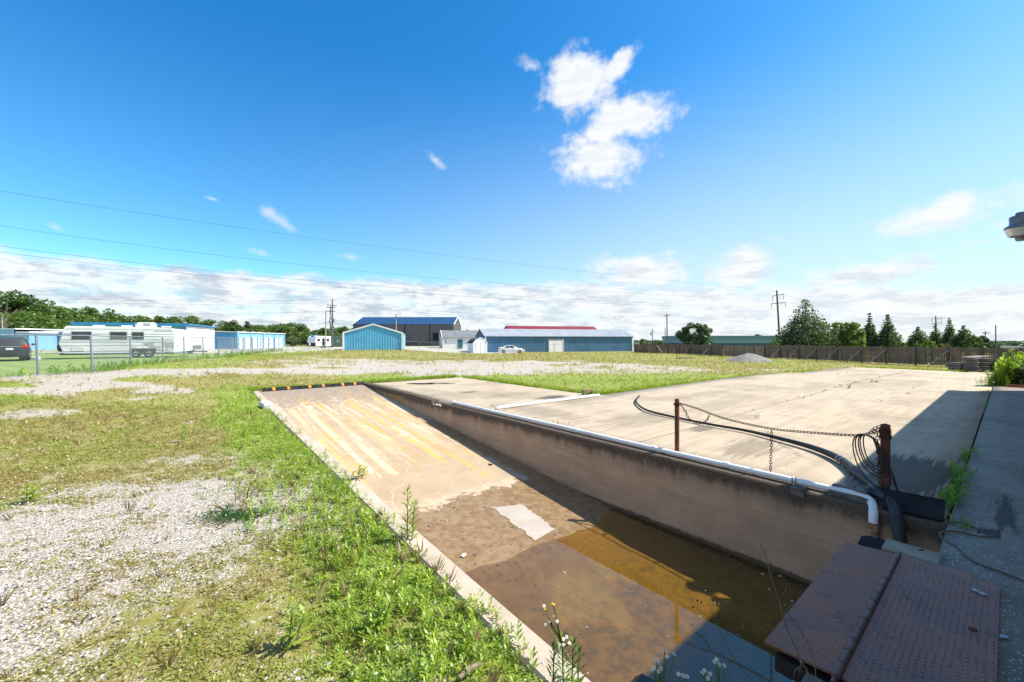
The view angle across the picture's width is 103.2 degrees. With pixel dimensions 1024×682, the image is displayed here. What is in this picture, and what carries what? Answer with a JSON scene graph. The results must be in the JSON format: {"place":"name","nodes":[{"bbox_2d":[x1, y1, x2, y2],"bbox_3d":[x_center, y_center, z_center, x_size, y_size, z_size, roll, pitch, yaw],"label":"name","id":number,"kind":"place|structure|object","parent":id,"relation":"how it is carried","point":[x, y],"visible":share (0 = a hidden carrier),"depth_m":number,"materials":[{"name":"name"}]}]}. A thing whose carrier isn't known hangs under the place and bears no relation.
{"place":"outdoors","nodes":[
{"label":"outdoors","id":0,"kind":"place"},
{"bbox_2d":[0,225,755,299],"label":"overhead wire","id":1,"kind":"object","parent":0,"point":[317,266],"visible":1,"depth_m":40.51,"materials":[{"name":"black metal"}]},
{"bbox_2d":[3,191,768,290],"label":"overhead wire","id":2,"kind":"object","parent":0,"point":[325,239],"visible":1,"depth_m":40.86,"materials":[{"name":"black metal"}]},
{"bbox_2d":[4,252,784,308],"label":"overhead wire","id":3,"kind":"object","parent":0,"point":[316,285],"visible":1,"depth_m":40.61,"materials":[{"name":"black metal"}]},
{"bbox_2d":[0,342,1017,681],"bbox_3d":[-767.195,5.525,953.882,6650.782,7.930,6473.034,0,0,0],"label":"ground","id":4,"kind":"structure","parent":0,"point":[100,386],"depth_m":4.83,"materials":[{"name":"green plant"}]},
{"bbox_2d":[0,337,34,359],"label":"parked car","id":5,"kind":"object","parent":4,"relation":"on","point":[23,346],"visible":0.77,"depth_m":30.25,"materials":[{"name":"paint"}]},
{"bbox_2d":[0,289,50,327],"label":"leafy tree","id":6,"kind":"object","parent":4,"relation":"on","point":[28,298],"visible":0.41,"depth_m":81.68,"materials":[{"name":"green plant"}]},
{"bbox_2d":[0,311,63,332],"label":"leafy tree","id":7,"kind":"object","parent":4,"relation":"on","point":[24,319],"visible":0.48,"depth_m":73.68,"materials":[{"name":"green plant"}]},
{"bbox_2d":[0,328,63,349],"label":"storage unit","id":8,"kind":"object","parent":4,"relation":"on","point":[8,331],"visible":0.46,"depth_m":67.75,"materials":[{"name":"blue metal"}]},
{"bbox_2d":[18,483,48,500],"bbox_3d":[-6.327,1.984,5.307,0.317,0.236,0.227,0,0,0],"label":"leafy weed","id":9,"kind":"object","parent":4,"relation":"on","point":[34,488],"visible":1,"depth_m":5.31,"materials":[{"name":"green plant"}]},
{"bbox_2d":[0,295,71,328],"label":"leafy tree","id":10,"kind":"object","parent":4,"relation":"on","point":[55,310],"visible":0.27,"depth_m":83.54,"materials":[{"name":"green plant"}]},
{"bbox_2d":[49,306,100,328],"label":"leafy tree","id":11,"kind":"object","parent":4,"relation":"on","point":[76,315],"visible":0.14,"depth_m":105.16,"materials":[{"name":"green plant"}]},
{"bbox_2d":[81,306,127,322],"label":"leafy tree","id":12,"kind":"object","parent":4,"relation":"on","point":[112,316],"visible":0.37,"depth_m":116.91,"materials":[{"name":"green plant"}]},
{"bbox_2d":[57,322,207,357],"bbox_3d":[-33.595,-0.020,36.506,10.006,3.140,2.550,0,0,-30],"label":"travel trailer","id":13,"kind":"object","parent":4,"relation":"on","point":[145,329],"visible":0.77,"depth_m":35.29,"materials":[{"name":"metal"}]},
{"bbox_2d":[124,314,151,322],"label":"leafy tree","id":14,"kind":"object","parent":4,"relation":"on","point":[138,318],"visible":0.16,"depth_m":130.47,"materials":[{"name":"green plant"}]},
{"bbox_2d":[0,334,281,374],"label":"chain link fence","id":15,"kind":"object","parent":4,"relation":"on","point":[91,357],"visible":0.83,"depth_m":23.07,"materials":[{"name":"metal"}]},
{"bbox_2d":[70,322,216,353],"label":"storage block","id":16,"kind":"structure","parent":4,"relation":"on","point":[198,330],"depth_m":50.74,"materials":[{"name":"white"}]},
{"bbox_2d":[151,315,182,322],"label":"leafy tree","id":17,"kind":"object","parent":4,"relation":"on","point":[159,319],"visible":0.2,"depth_m":130.41,"materials":[{"name":"green plant"}]},
{"bbox_2d":[160,315,201,324],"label":"leafy tree","id":18,"kind":"object","parent":4,"relation":"on","point":[191,319],"visible":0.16,"depth_m":135.29,"materials":[{"name":"green plant"}]},
{"bbox_2d":[199,319,233,330],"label":"leafy tree","id":19,"kind":"object","parent":4,"relation":"on","point":[222,326],"visible":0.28,"depth_m":118.43,"materials":[{"name":"green plant"}]},
{"bbox_2d":[181,504,276,524],"bbox_3d":[-3.351,2.078,4.873,0.942,0.049,0.533,0,0,6],"label":"dark clover","id":20,"kind":"object","parent":4,"relation":"on","point":[227,514],"visible":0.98,"depth_m":4.84,"materials":[{"name":"green plant"}]},
{"bbox_2d":[225,319,257,331],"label":"leafy tree","id":21,"kind":"object","parent":4,"relation":"on","point":[234,325],"visible":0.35,"depth_m":120.30,"materials":[{"name":"green plant"}]},
{"bbox_2d":[214,331,285,348],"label":"storage row","id":22,"kind":"object","parent":4,"relation":"on","point":[250,335],"visible":0.62,"depth_m":86.33,"materials":[{"name":"blue metal"}]},
{"bbox_2d":[243,324,268,332],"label":"leafy tree","id":23,"kind":"object","parent":4,"relation":"on","point":[258,328],"visible":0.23,"depth_m":133.08,"materials":[{"name":"green plant"}]},
{"bbox_2d":[259,401,272,408],"bbox_3d":[-7.795,2.068,12.883,0.302,0.198,0.911,0,0,-39],"label":"concrete chunk","id":24,"kind":"object","parent":4,"relation":"on","point":[265,404],"visible":0.9,"depth_m":12.63,"materials":[{"name":"grey concrete"}]},
{"bbox_2d":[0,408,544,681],"bbox_3d":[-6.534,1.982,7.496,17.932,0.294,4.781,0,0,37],"label":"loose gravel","id":25,"kind":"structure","parent":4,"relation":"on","point":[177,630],"depth_m":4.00,"materials":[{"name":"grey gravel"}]},
{"bbox_2d":[261,323,306,344],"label":"leafy tree","id":26,"kind":"object","parent":4,"relation":"on","point":[272,327],"visible":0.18,"depth_m":123.29,"materials":[{"name":"green plant"}]},
{"bbox_2d":[274,322,311,345],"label":"leafy tree","id":27,"kind":"object","parent":4,"relation":"on","point":[292,336],"visible":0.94,"depth_m":117.34,"materials":[{"name":"green plant"}]},
{"bbox_2d":[272,600,314,647],"bbox_3d":[-1.502,1.954,2.804,0.276,0.296,0.215,0,0,-20],"label":"leafy weed","id":28,"kind":"object","parent":4,"relation":"on","point":[304,619],"visible":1,"depth_m":2.82,"materials":[{"name":"green plant"}]},
{"bbox_2d":[0,348,616,681],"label":"weeds","id":29,"kind":"object","parent":4,"relation":"on","point":[426,668],"visible":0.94,"depth_m":3.53,"materials":[{"name":"green plant"}]},
{"bbox_2d":[458,662,481,679],"bbox_3d":[-0.263,2.059,2.535,0.158,0.047,0.038,0,0,-34],"label":"stick","id":30,"kind":"object","parent":29,"relation":"on","point":[464,672],"visible":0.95,"depth_m":2.53,"materials":[{"name":"beige wood"}]},
{"bbox_2d":[307,321,330,347],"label":"caravan","id":31,"kind":"object","parent":4,"relation":"on","point":[318,340],"visible":0.99,"depth_m":90.48,"materials":[{"name":"white paint"}]},
{"bbox_2d":[318,336,341,346],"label":"green fence","id":32,"kind":"object","parent":4,"relation":"on","point":[337,340],"visible":0.27,"depth_m":108.00,"materials":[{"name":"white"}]},
{"bbox_2d":[327,300,336,346],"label":"utility pole","id":33,"kind":"object","parent":4,"relation":"on","point":[330,316],"visible":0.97,"depth_m":99.75,"materials":[{"name":"brown wood"}]},
{"bbox_2d":[342,324,404,349],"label":"metal shed","id":34,"kind":"structure","parent":4,"relation":"on","point":[376,334],"depth_m":67.75,"materials":[{"name":"blue metal"}]},
{"bbox_2d":[363,590,400,632],"bbox_3d":[-0.950,1.963,2.943,0.281,0.277,0.243,0,0,0],"label":"leafy weed","id":35,"kind":"object","parent":4,"relation":"on","point":[375,612],"visible":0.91,"depth_m":2.97,"materials":[{"name":"green plant"}]},
{"bbox_2d":[352,317,461,345],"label":"metal barn","id":36,"kind":"structure","parent":4,"relation":"on","point":[424,333],"depth_m":121.83,"materials":[{"name":"blue"}]},
{"bbox_2d":[253,391,590,681],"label":"ramp curb","id":37,"kind":"structure","parent":4,"relation":"on","point":[468,584],"depth_m":3.54,"materials":[{"name":"concrete"}]},
{"bbox_2d":[351,462,368,478],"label":"leafy weed","id":38,"kind":"object","parent":37,"relation":"on","point":[360,471],"visible":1,"depth_m":6.13,"materials":[{"name":"green plant"}]},
{"bbox_2d":[397,484,421,539],"bbox_3d":[-1.078,1.806,4.262,0.291,0.588,0.277,0,0,0],"label":"tall weed","id":39,"kind":"object","parent":37,"relation":"on","point":[414,517],"visible":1,"depth_m":4.26,"materials":[{"name":"green plant"}]},
{"bbox_2d":[543,603,574,681],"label":"daisy fleabane","id":40,"kind":"object","parent":37,"relation":"on","point":[559,636],"visible":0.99,"depth_m":2.42,"materials":[{"name":"green plant"}]},
{"bbox_2d":[631,674,654,681],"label":"plastic box","id":41,"kind":"object","parent":37,"relation":"on","point":[641,678],"visible":1,"depth_m":2.45,"materials":[{"name":"grey plastic"}]},
{"bbox_2d":[651,647,675,681],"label":"daisy fleabane","id":42,"kind":"object","parent":37,"relation":"on","point":[659,674],"visible":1,"depth_m":2.00,"materials":[{"name":"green plant"}]},
{"bbox_2d":[439,330,477,349],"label":"white house","id":43,"kind":"structure","parent":4,"relation":"on","point":[458,338],"depth_m":98.36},
{"bbox_2d":[291,340,627,351],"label":"chain link fence","id":44,"kind":"object","parent":4,"relation":"on","point":[427,348],"visible":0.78,"depth_m":63.94,"materials":[{"name":"metal"}]},
{"bbox_2d":[467,337,487,352],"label":"garden shed","id":45,"kind":"structure","parent":4,"relation":"on","point":[477,344],"depth_m":75.15,"materials":[{"name":"white paint"}]},
{"bbox_2d":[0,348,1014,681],"bbox_3d":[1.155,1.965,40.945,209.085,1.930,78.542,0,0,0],"label":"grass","id":46,"kind":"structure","parent":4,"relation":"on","point":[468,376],"depth_m":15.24,"materials":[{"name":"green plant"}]},
{"bbox_2d":[498,345,524,352],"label":"parked car","id":47,"kind":"object","parent":4,"relation":"on","point":[508,348],"visible":1,"depth_m":73.64,"materials":[{"name":"white paint"}]},
{"bbox_2d":[250,385,804,681],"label":"ramp","id":48,"kind":"structure","parent":4,"relation":"on","point":[518,533],"depth_m":6.37,"materials":[{"name":"concrete"}]},
{"bbox_2d":[262,386,299,391],"bbox_3d":[-9.672,2.050,17.023,1.340,0.161,0.320,0,0,-40],"label":"rubber strip","id":49,"kind":"object","parent":48,"relation":"on","point":[280,388],"visible":0.97,"depth_m":16.90,"materials":[{"name":"black rubber"}]},
{"bbox_2d":[299,384,333,388],"bbox_3d":[-8.611,2.050,17.890,1.340,0.161,0.320,0,0,-38],"label":"rubber strip","id":50,"kind":"object","parent":48,"relation":"on","point":[315,386],"visible":0.93,"depth_m":17.77,"materials":[{"name":"black rubber"}]},
{"bbox_2d":[333,382,363,386],"bbox_3d":[-7.551,2.050,18.757,1.340,0.161,0.320,0,0,-40],"label":"rubber strip","id":51,"kind":"object","parent":48,"relation":"on","point":[347,384],"visible":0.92,"depth_m":18.63,"materials":[{"name":"black rubber"}]},
{"bbox_2d":[504,326,596,329],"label":"red roof hall","id":52,"kind":"structure","parent":4,"relation":"on","point":[548,327],"depth_m":134.19,"materials":[{"name":"metal"}]},
{"bbox_2d":[545,639,558,681],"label":"slender weed","id":53,"kind":"object","parent":4,"relation":"on","point":[553,658],"visible":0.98,"depth_m":2.43,"materials":[{"name":"green plant"}]},
{"bbox_2d":[475,328,633,351],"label":"long shed","id":54,"kind":"structure","parent":4,"relation":"on","point":[588,340],"depth_m":84.37,"materials":[{"name":"blue metal"}]},
{"bbox_2d":[549,340,562,351],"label":"sliding door","id":55,"kind":"structure","parent":54,"relation":"in","point":[551,342],"depth_m":83.25,"materials":[{"name":"white paint"}]},
{"bbox_2d":[561,635,583,681],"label":"slender weed","id":56,"kind":"object","parent":4,"relation":"on","point":[573,665],"visible":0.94,"depth_m":2.42,"materials":[{"name":"green plant"}]},
{"bbox_2d":[566,641,587,681],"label":"slender weed","id":57,"kind":"object","parent":4,"relation":"on","point":[579,659],"visible":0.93,"depth_m":2.42,"materials":[{"name":"green plant"}]},
{"bbox_2d":[363,382,949,590],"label":"retaining wall","id":58,"kind":"structure","parent":4,"relation":"on","point":[738,517],"depth_m":6.74,"materials":[{"name":"concrete"}]},
{"bbox_2d":[452,400,879,537],"bbox_3d":[1.381,2.630,9.140,0.369,1.341,10.427,0,0,-38],"label":"drain pipe","id":59,"kind":"object","parent":58,"relation":"on","point":[873,524],"visible":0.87,"depth_m":6.54,"materials":[{"name":"white plastic"}]},
{"bbox_2d":[790,476,807,496],"bbox_3d":[4.050,2.064,5.739,0.297,0.193,0.198,0,0,-39],"label":"pipe support","id":60,"kind":"object","parent":58,"relation":"on","point":[797,489],"visible":0.8,"depth_m":5.66,"materials":[{"name":"grey metal"}]},
{"bbox_2d":[827,489,875,503],"bbox_3d":[4.452,2.060,5.333,0.140,0.075,0.471,0,0,-40],"label":"timber","id":61,"kind":"object","parent":58,"relation":"on","point":[851,497],"visible":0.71,"depth_m":5.30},
{"bbox_2d":[832,483,868,494],"bbox_3d":[4.491,2.010,5.397,0.090,0.090,0.365,0,0,-32],"label":"timber","id":62,"kind":"object","parent":61,"relation":"on","point":[853,489],"visible":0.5,"depth_m":5.37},
{"bbox_2d":[882,488,944,521],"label":"rubber slab","id":63,"kind":"structure","parent":58,"relation":"on","point":[925,507],"depth_m":4.83,"materials":[{"name":"black rubber"}]},
{"bbox_2d":[634,344,722,355],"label":"wooden fence","id":64,"kind":"object","parent":4,"relation":"on","point":[716,350],"visible":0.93,"depth_m":70.12,"materials":[{"name":"brown wood"}]},
{"bbox_2d":[373,367,994,518],"bbox_3d":[14.076,2.309,24.411,39.000,0.418,19.030,0,0,-39],"label":"concrete pad","id":65,"kind":"object","parent":4,"relation":"on","point":[932,421],"visible":0.86,"depth_m":11.44,"materials":[{"name":"beige concrete"}]},
{"bbox_2d":[495,394,599,409],"bbox_3d":[1.385,2.050,13.686,4.709,0.120,0.120,0,0,-38],"label":"loose pipe","id":66,"kind":"object","parent":65,"relation":"on","point":[541,402],"visible":1,"depth_m":13.41,"materials":[{"name":"white plastic"}]},
{"bbox_2d":[673,398,679,451],"bbox_3d":[3.045,1.599,7.492,0.107,1.041,0.136,0,0,39],"label":"chain post","id":67,"kind":"object","parent":65,"relation":"on","point":[676,404],"visible":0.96,"depth_m":7.46,"materials":[{"name":"brown metal"}]},
{"bbox_2d":[635,395,907,543],"bbox_3d":[4.801,2.709,9.750,1.616,1.582,10.283,0,0,-3],"label":"black hose","id":68,"kind":"object","parent":65,"relation":"on","point":[899,533],"visible":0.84,"depth_m":5.91,"materials":[{"name":"rubber"}]},
{"bbox_2d":[879,423,891,501],"bbox_3d":[4.854,1.603,5.279,0.128,1.033,0.125,0,0,27],"label":"chain post","id":69,"kind":"object","parent":65,"relation":"on","point":[885,441],"visible":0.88,"depth_m":5.24,"materials":[{"name":"brown metal"}]},
{"bbox_2d":[679,402,888,490],"bbox_3d":[3.944,1.625,6.336,0.108,1.045,2.885,0,0,-39],"label":"chain","id":70,"kind":"object","parent":69,"relation":"hanging from","point":[872,429],"visible":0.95,"depth_m":6.09,"materials":[{"name":"metal"}]},
{"bbox_2d":[852,433,902,512],"bbox_3d":[4.745,1.674,5.045,0.342,0.873,0.834,0,0,0],"label":"cable coil","id":71,"kind":"object","parent":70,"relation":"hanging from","point":[884,460],"visible":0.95,"depth_m":5.29,"materials":[{"name":"black rubber"}]},
{"bbox_2d":[974,354,1023,385],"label":"weed bush","id":72,"kind":"object","parent":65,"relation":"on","point":[1007,366],"visible":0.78,"depth_m":18.83,"materials":[{"name":"green plant"}]},
{"bbox_2d":[674,321,713,344],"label":"leafy tree","id":73,"kind":"object","parent":4,"relation":"on","point":[701,336],"visible":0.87,"depth_m":86.84,"materials":[{"name":"green plant"}]},
{"bbox_2d":[713,658,725,681],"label":"daisy fleabane","id":74,"kind":"object","parent":4,"relation":"on","point":[715,662],"visible":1,"depth_m":2.00,"materials":[{"name":"white plant"}]},
{"bbox_2d":[662,336,782,347],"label":"teal factory","id":75,"kind":"structure","parent":4,"relation":"on","point":[753,341],"depth_m":149.61,"materials":[{"name":"teal metal"}]},
{"bbox_2d":[692,599,753,681],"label":"dead stalk","id":76,"kind":"object","parent":4,"relation":"on","point":[724,640],"visible":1,"depth_m":2.10,"materials":[{"name":"brown plant"}]},
{"bbox_2d":[725,353,773,361],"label":"gravel heap","id":77,"kind":"object","parent":4,"relation":"on","point":[749,357],"visible":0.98,"depth_m":45.15,"materials":[{"name":"grey gravel"}]},
{"bbox_2d":[771,290,785,344],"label":"utility pole","id":78,"kind":"object","parent":4,"relation":"on","point":[776,295],"visible":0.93,"depth_m":99.83,"materials":[{"name":"brown wood"}]},
{"bbox_2d":[768,299,841,350],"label":"pine tree","id":79,"kind":"object","parent":4,"relation":"on","point":[809,331],"visible":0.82,"depth_m":80.30,"materials":[{"name":"green plant"}]},
{"bbox_2d":[820,322,848,345],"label":"leafy tree","id":80,"kind":"object","parent":4,"relation":"on","point":[837,324],"visible":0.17,"depth_m":82.54,"materials":[{"name":"green plant"}]},
{"bbox_2d":[836,322,866,346],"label":"leafy tree","id":81,"kind":"object","parent":4,"relation":"on","point":[853,333],"visible":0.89,"depth_m":79.10,"materials":[{"name":"green plant"}]},
{"bbox_2d":[863,313,879,351],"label":"cypress tree","id":82,"kind":"object","parent":4,"relation":"on","point":[871,334],"visible":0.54,"depth_m":85.36,"materials":[{"name":"green plant"}]},
{"bbox_2d":[801,539,942,681],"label":"dock wall","id":83,"kind":"structure","parent":4,"relation":"on","point":[891,546],"depth_m":3.93,"materials":[{"name":"concrete"}]},
{"bbox_2d":[760,544,815,681],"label":"dead stalk","id":84,"kind":"object","parent":83,"relation":"on","point":[804,638],"visible":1,"depth_m":1.92,"materials":[{"name":"brown plant"}]},
{"bbox_2d":[858,536,884,549],"bbox_3d":[3.959,2.255,4.444,0.308,0.090,0.239,0,0,-37],"label":"dock bumper","id":85,"kind":"object","parent":83,"relation":"attached to","point":[872,542],"visible":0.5,"depth_m":4.43,"materials":[{"name":"black rubber"}]},
{"bbox_2d":[764,541,999,681],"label":"dock leveler","id":86,"kind":"object","parent":83,"relation":"attached to","point":[859,613],"visible":1,"depth_m":2.92,"materials":[{"name":"metal"}]},
{"bbox_2d":[873,314,903,351],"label":"cypress tree","id":87,"kind":"object","parent":4,"relation":"on","point":[888,337],"visible":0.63,"depth_m":83.34,"materials":[{"name":"green plant"}]},
{"bbox_2d":[764,345,1023,365],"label":"wooden fence","id":88,"kind":"object","parent":4,"relation":"on","point":[908,355],"visible":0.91,"depth_m":42.01,"materials":[{"name":"brown wood"}]},
{"bbox_2d":[723,345,763,356],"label":"sheeted gate","id":89,"kind":"structure","parent":88,"relation":"attached to","point":[734,351],"depth_m":57.16,"materials":[{"name":"metal"}]},
{"bbox_2d":[906,326,930,346],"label":"cypress tree","id":90,"kind":"object","parent":4,"relation":"on","point":[918,337],"visible":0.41,"depth_m":99.49,"materials":[{"name":"green plant"}]},
{"bbox_2d":[928,323,941,346],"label":"cypress tree","id":91,"kind":"object","parent":4,"relation":"on","point":[934,336],"visible":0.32,"depth_m":107.64,"materials":[{"name":"green plant"}]},
{"bbox_2d":[938,318,955,347],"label":"cypress tree","id":92,"kind":"object","parent":4,"relation":"on","point":[947,335],"visible":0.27,"depth_m":103.80,"materials":[{"name":"green plant"}]},
{"bbox_2d":[946,325,977,347],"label":"cypress tree","id":93,"kind":"object","parent":4,"relation":"on","point":[961,337],"visible":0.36,"depth_m":97.72,"materials":[{"name":"green plant"}]},
{"bbox_2d":[906,340,1023,346],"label":"woods","id":94,"kind":"object","parent":4,"relation":"on","point":[1010,343],"visible":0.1,"depth_m":332.53,"materials":[{"name":"green plant"}]},
{"bbox_2d":[963,335,984,347],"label":"leafy tree","id":95,"kind":"object","parent":4,"relation":"on","point":[972,340],"visible":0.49,"depth_m":91.57,"materials":[{"name":"green plant"}]},
{"bbox_2d":[939,385,1023,681],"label":"walkway","id":96,"kind":"structure","parent":4,"relation":"on","point":[992,503],"depth_m":4.66,"materials":[{"name":"concrete"}]},
{"bbox_2d":[937,476,973,513],"bbox_3d":[5.774,1.981,5.311,1.345,0.238,0.285,0,0,-35],"label":"joint weed","id":97,"kind":"object","parent":96,"relation":"on","point":[951,492],"visible":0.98,"depth_m":5.22,"materials":[{"name":"green plant"}]},
{"bbox_2d":[948,513,972,530],"bbox_3d":[4.951,2.017,4.451,0.217,0.166,0.302,0,0,30],"label":"joint weed","id":98,"kind":"object","parent":96,"relation":"on","point":[968,524],"visible":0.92,"depth_m":4.47,"materials":[{"name":"green plant"}]},
{"bbox_2d":[948,458,978,491],"bbox_3d":[6.589,1.976,5.921,1.538,0.248,0.335,0,0,-44],"label":"joint weed","id":99,"kind":"object","parent":96,"relation":"on","point":[959,473],"visible":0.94,"depth_m":6.02,"materials":[{"name":"green plant"}]},
{"bbox_2d":[958,444,979,461],"bbox_3d":[8.016,1.996,7.158,1.002,0.209,0.287,0,0,-29],"label":"joint weed","id":100,"kind":"object","parent":96,"relation":"on","point":[965,455],"visible":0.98,"depth_m":7.17,"materials":[{"name":"green plant"}]},
{"bbox_2d":[939,521,1023,581],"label":"extension cord","id":101,"kind":"object","parent":96,"relation":"on","point":[942,538],"visible":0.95,"depth_m":4.17,"materials":[{"name":"black rubber"}]},
{"bbox_2d":[995,361,1023,384],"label":"weed bush","id":102,"kind":"object","parent":4,"relation":"on","point":[1019,375],"visible":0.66,"depth_m":18.54,"materials":[{"name":"green plant"}]},
{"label":"utility pole","id":103,"kind":"object","parent":4,"relation":"on","visible":0},
{"bbox_2d":[3,246,755,306],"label":"overhead wire","id":104,"kind":"object","parent":103,"relation":"attached to","point":[319,281],"visible":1,"depth_m":40.36,"materials":[{"name":"black metal"}]},
{"bbox_2d":[0,0,1023,341],"label":"sky","id":105,"kind":"structure","parent":0,"point":[865,157],"materials":[{"name":"blue"}]},
{"bbox_2d":[531,521,801,673],"bbox_3d":[1.691,3.332,4.901,4.437,0.001,3.278,0,0,-39],"label":"floating debris","id":106,"kind":"object","parent":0,"point":[705,590],"visible":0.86,"depth_m":5.49,"materials":[{"name":"brown plant"}]},
{"bbox_3d":[13.258,-0.103,-1.087,37.550,5.006,16.430,0,0,-39],"label":"warehouse","id":107,"kind":"object","parent":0,"visible":0},
{"bbox_2d":[1003,211,1023,240],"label":"yard lamp","id":108,"kind":"object","parent":107,"relation":"attached to","point":[1014,229],"visible":1,"depth_m":5.72,"materials":[{"name":"white metal"}]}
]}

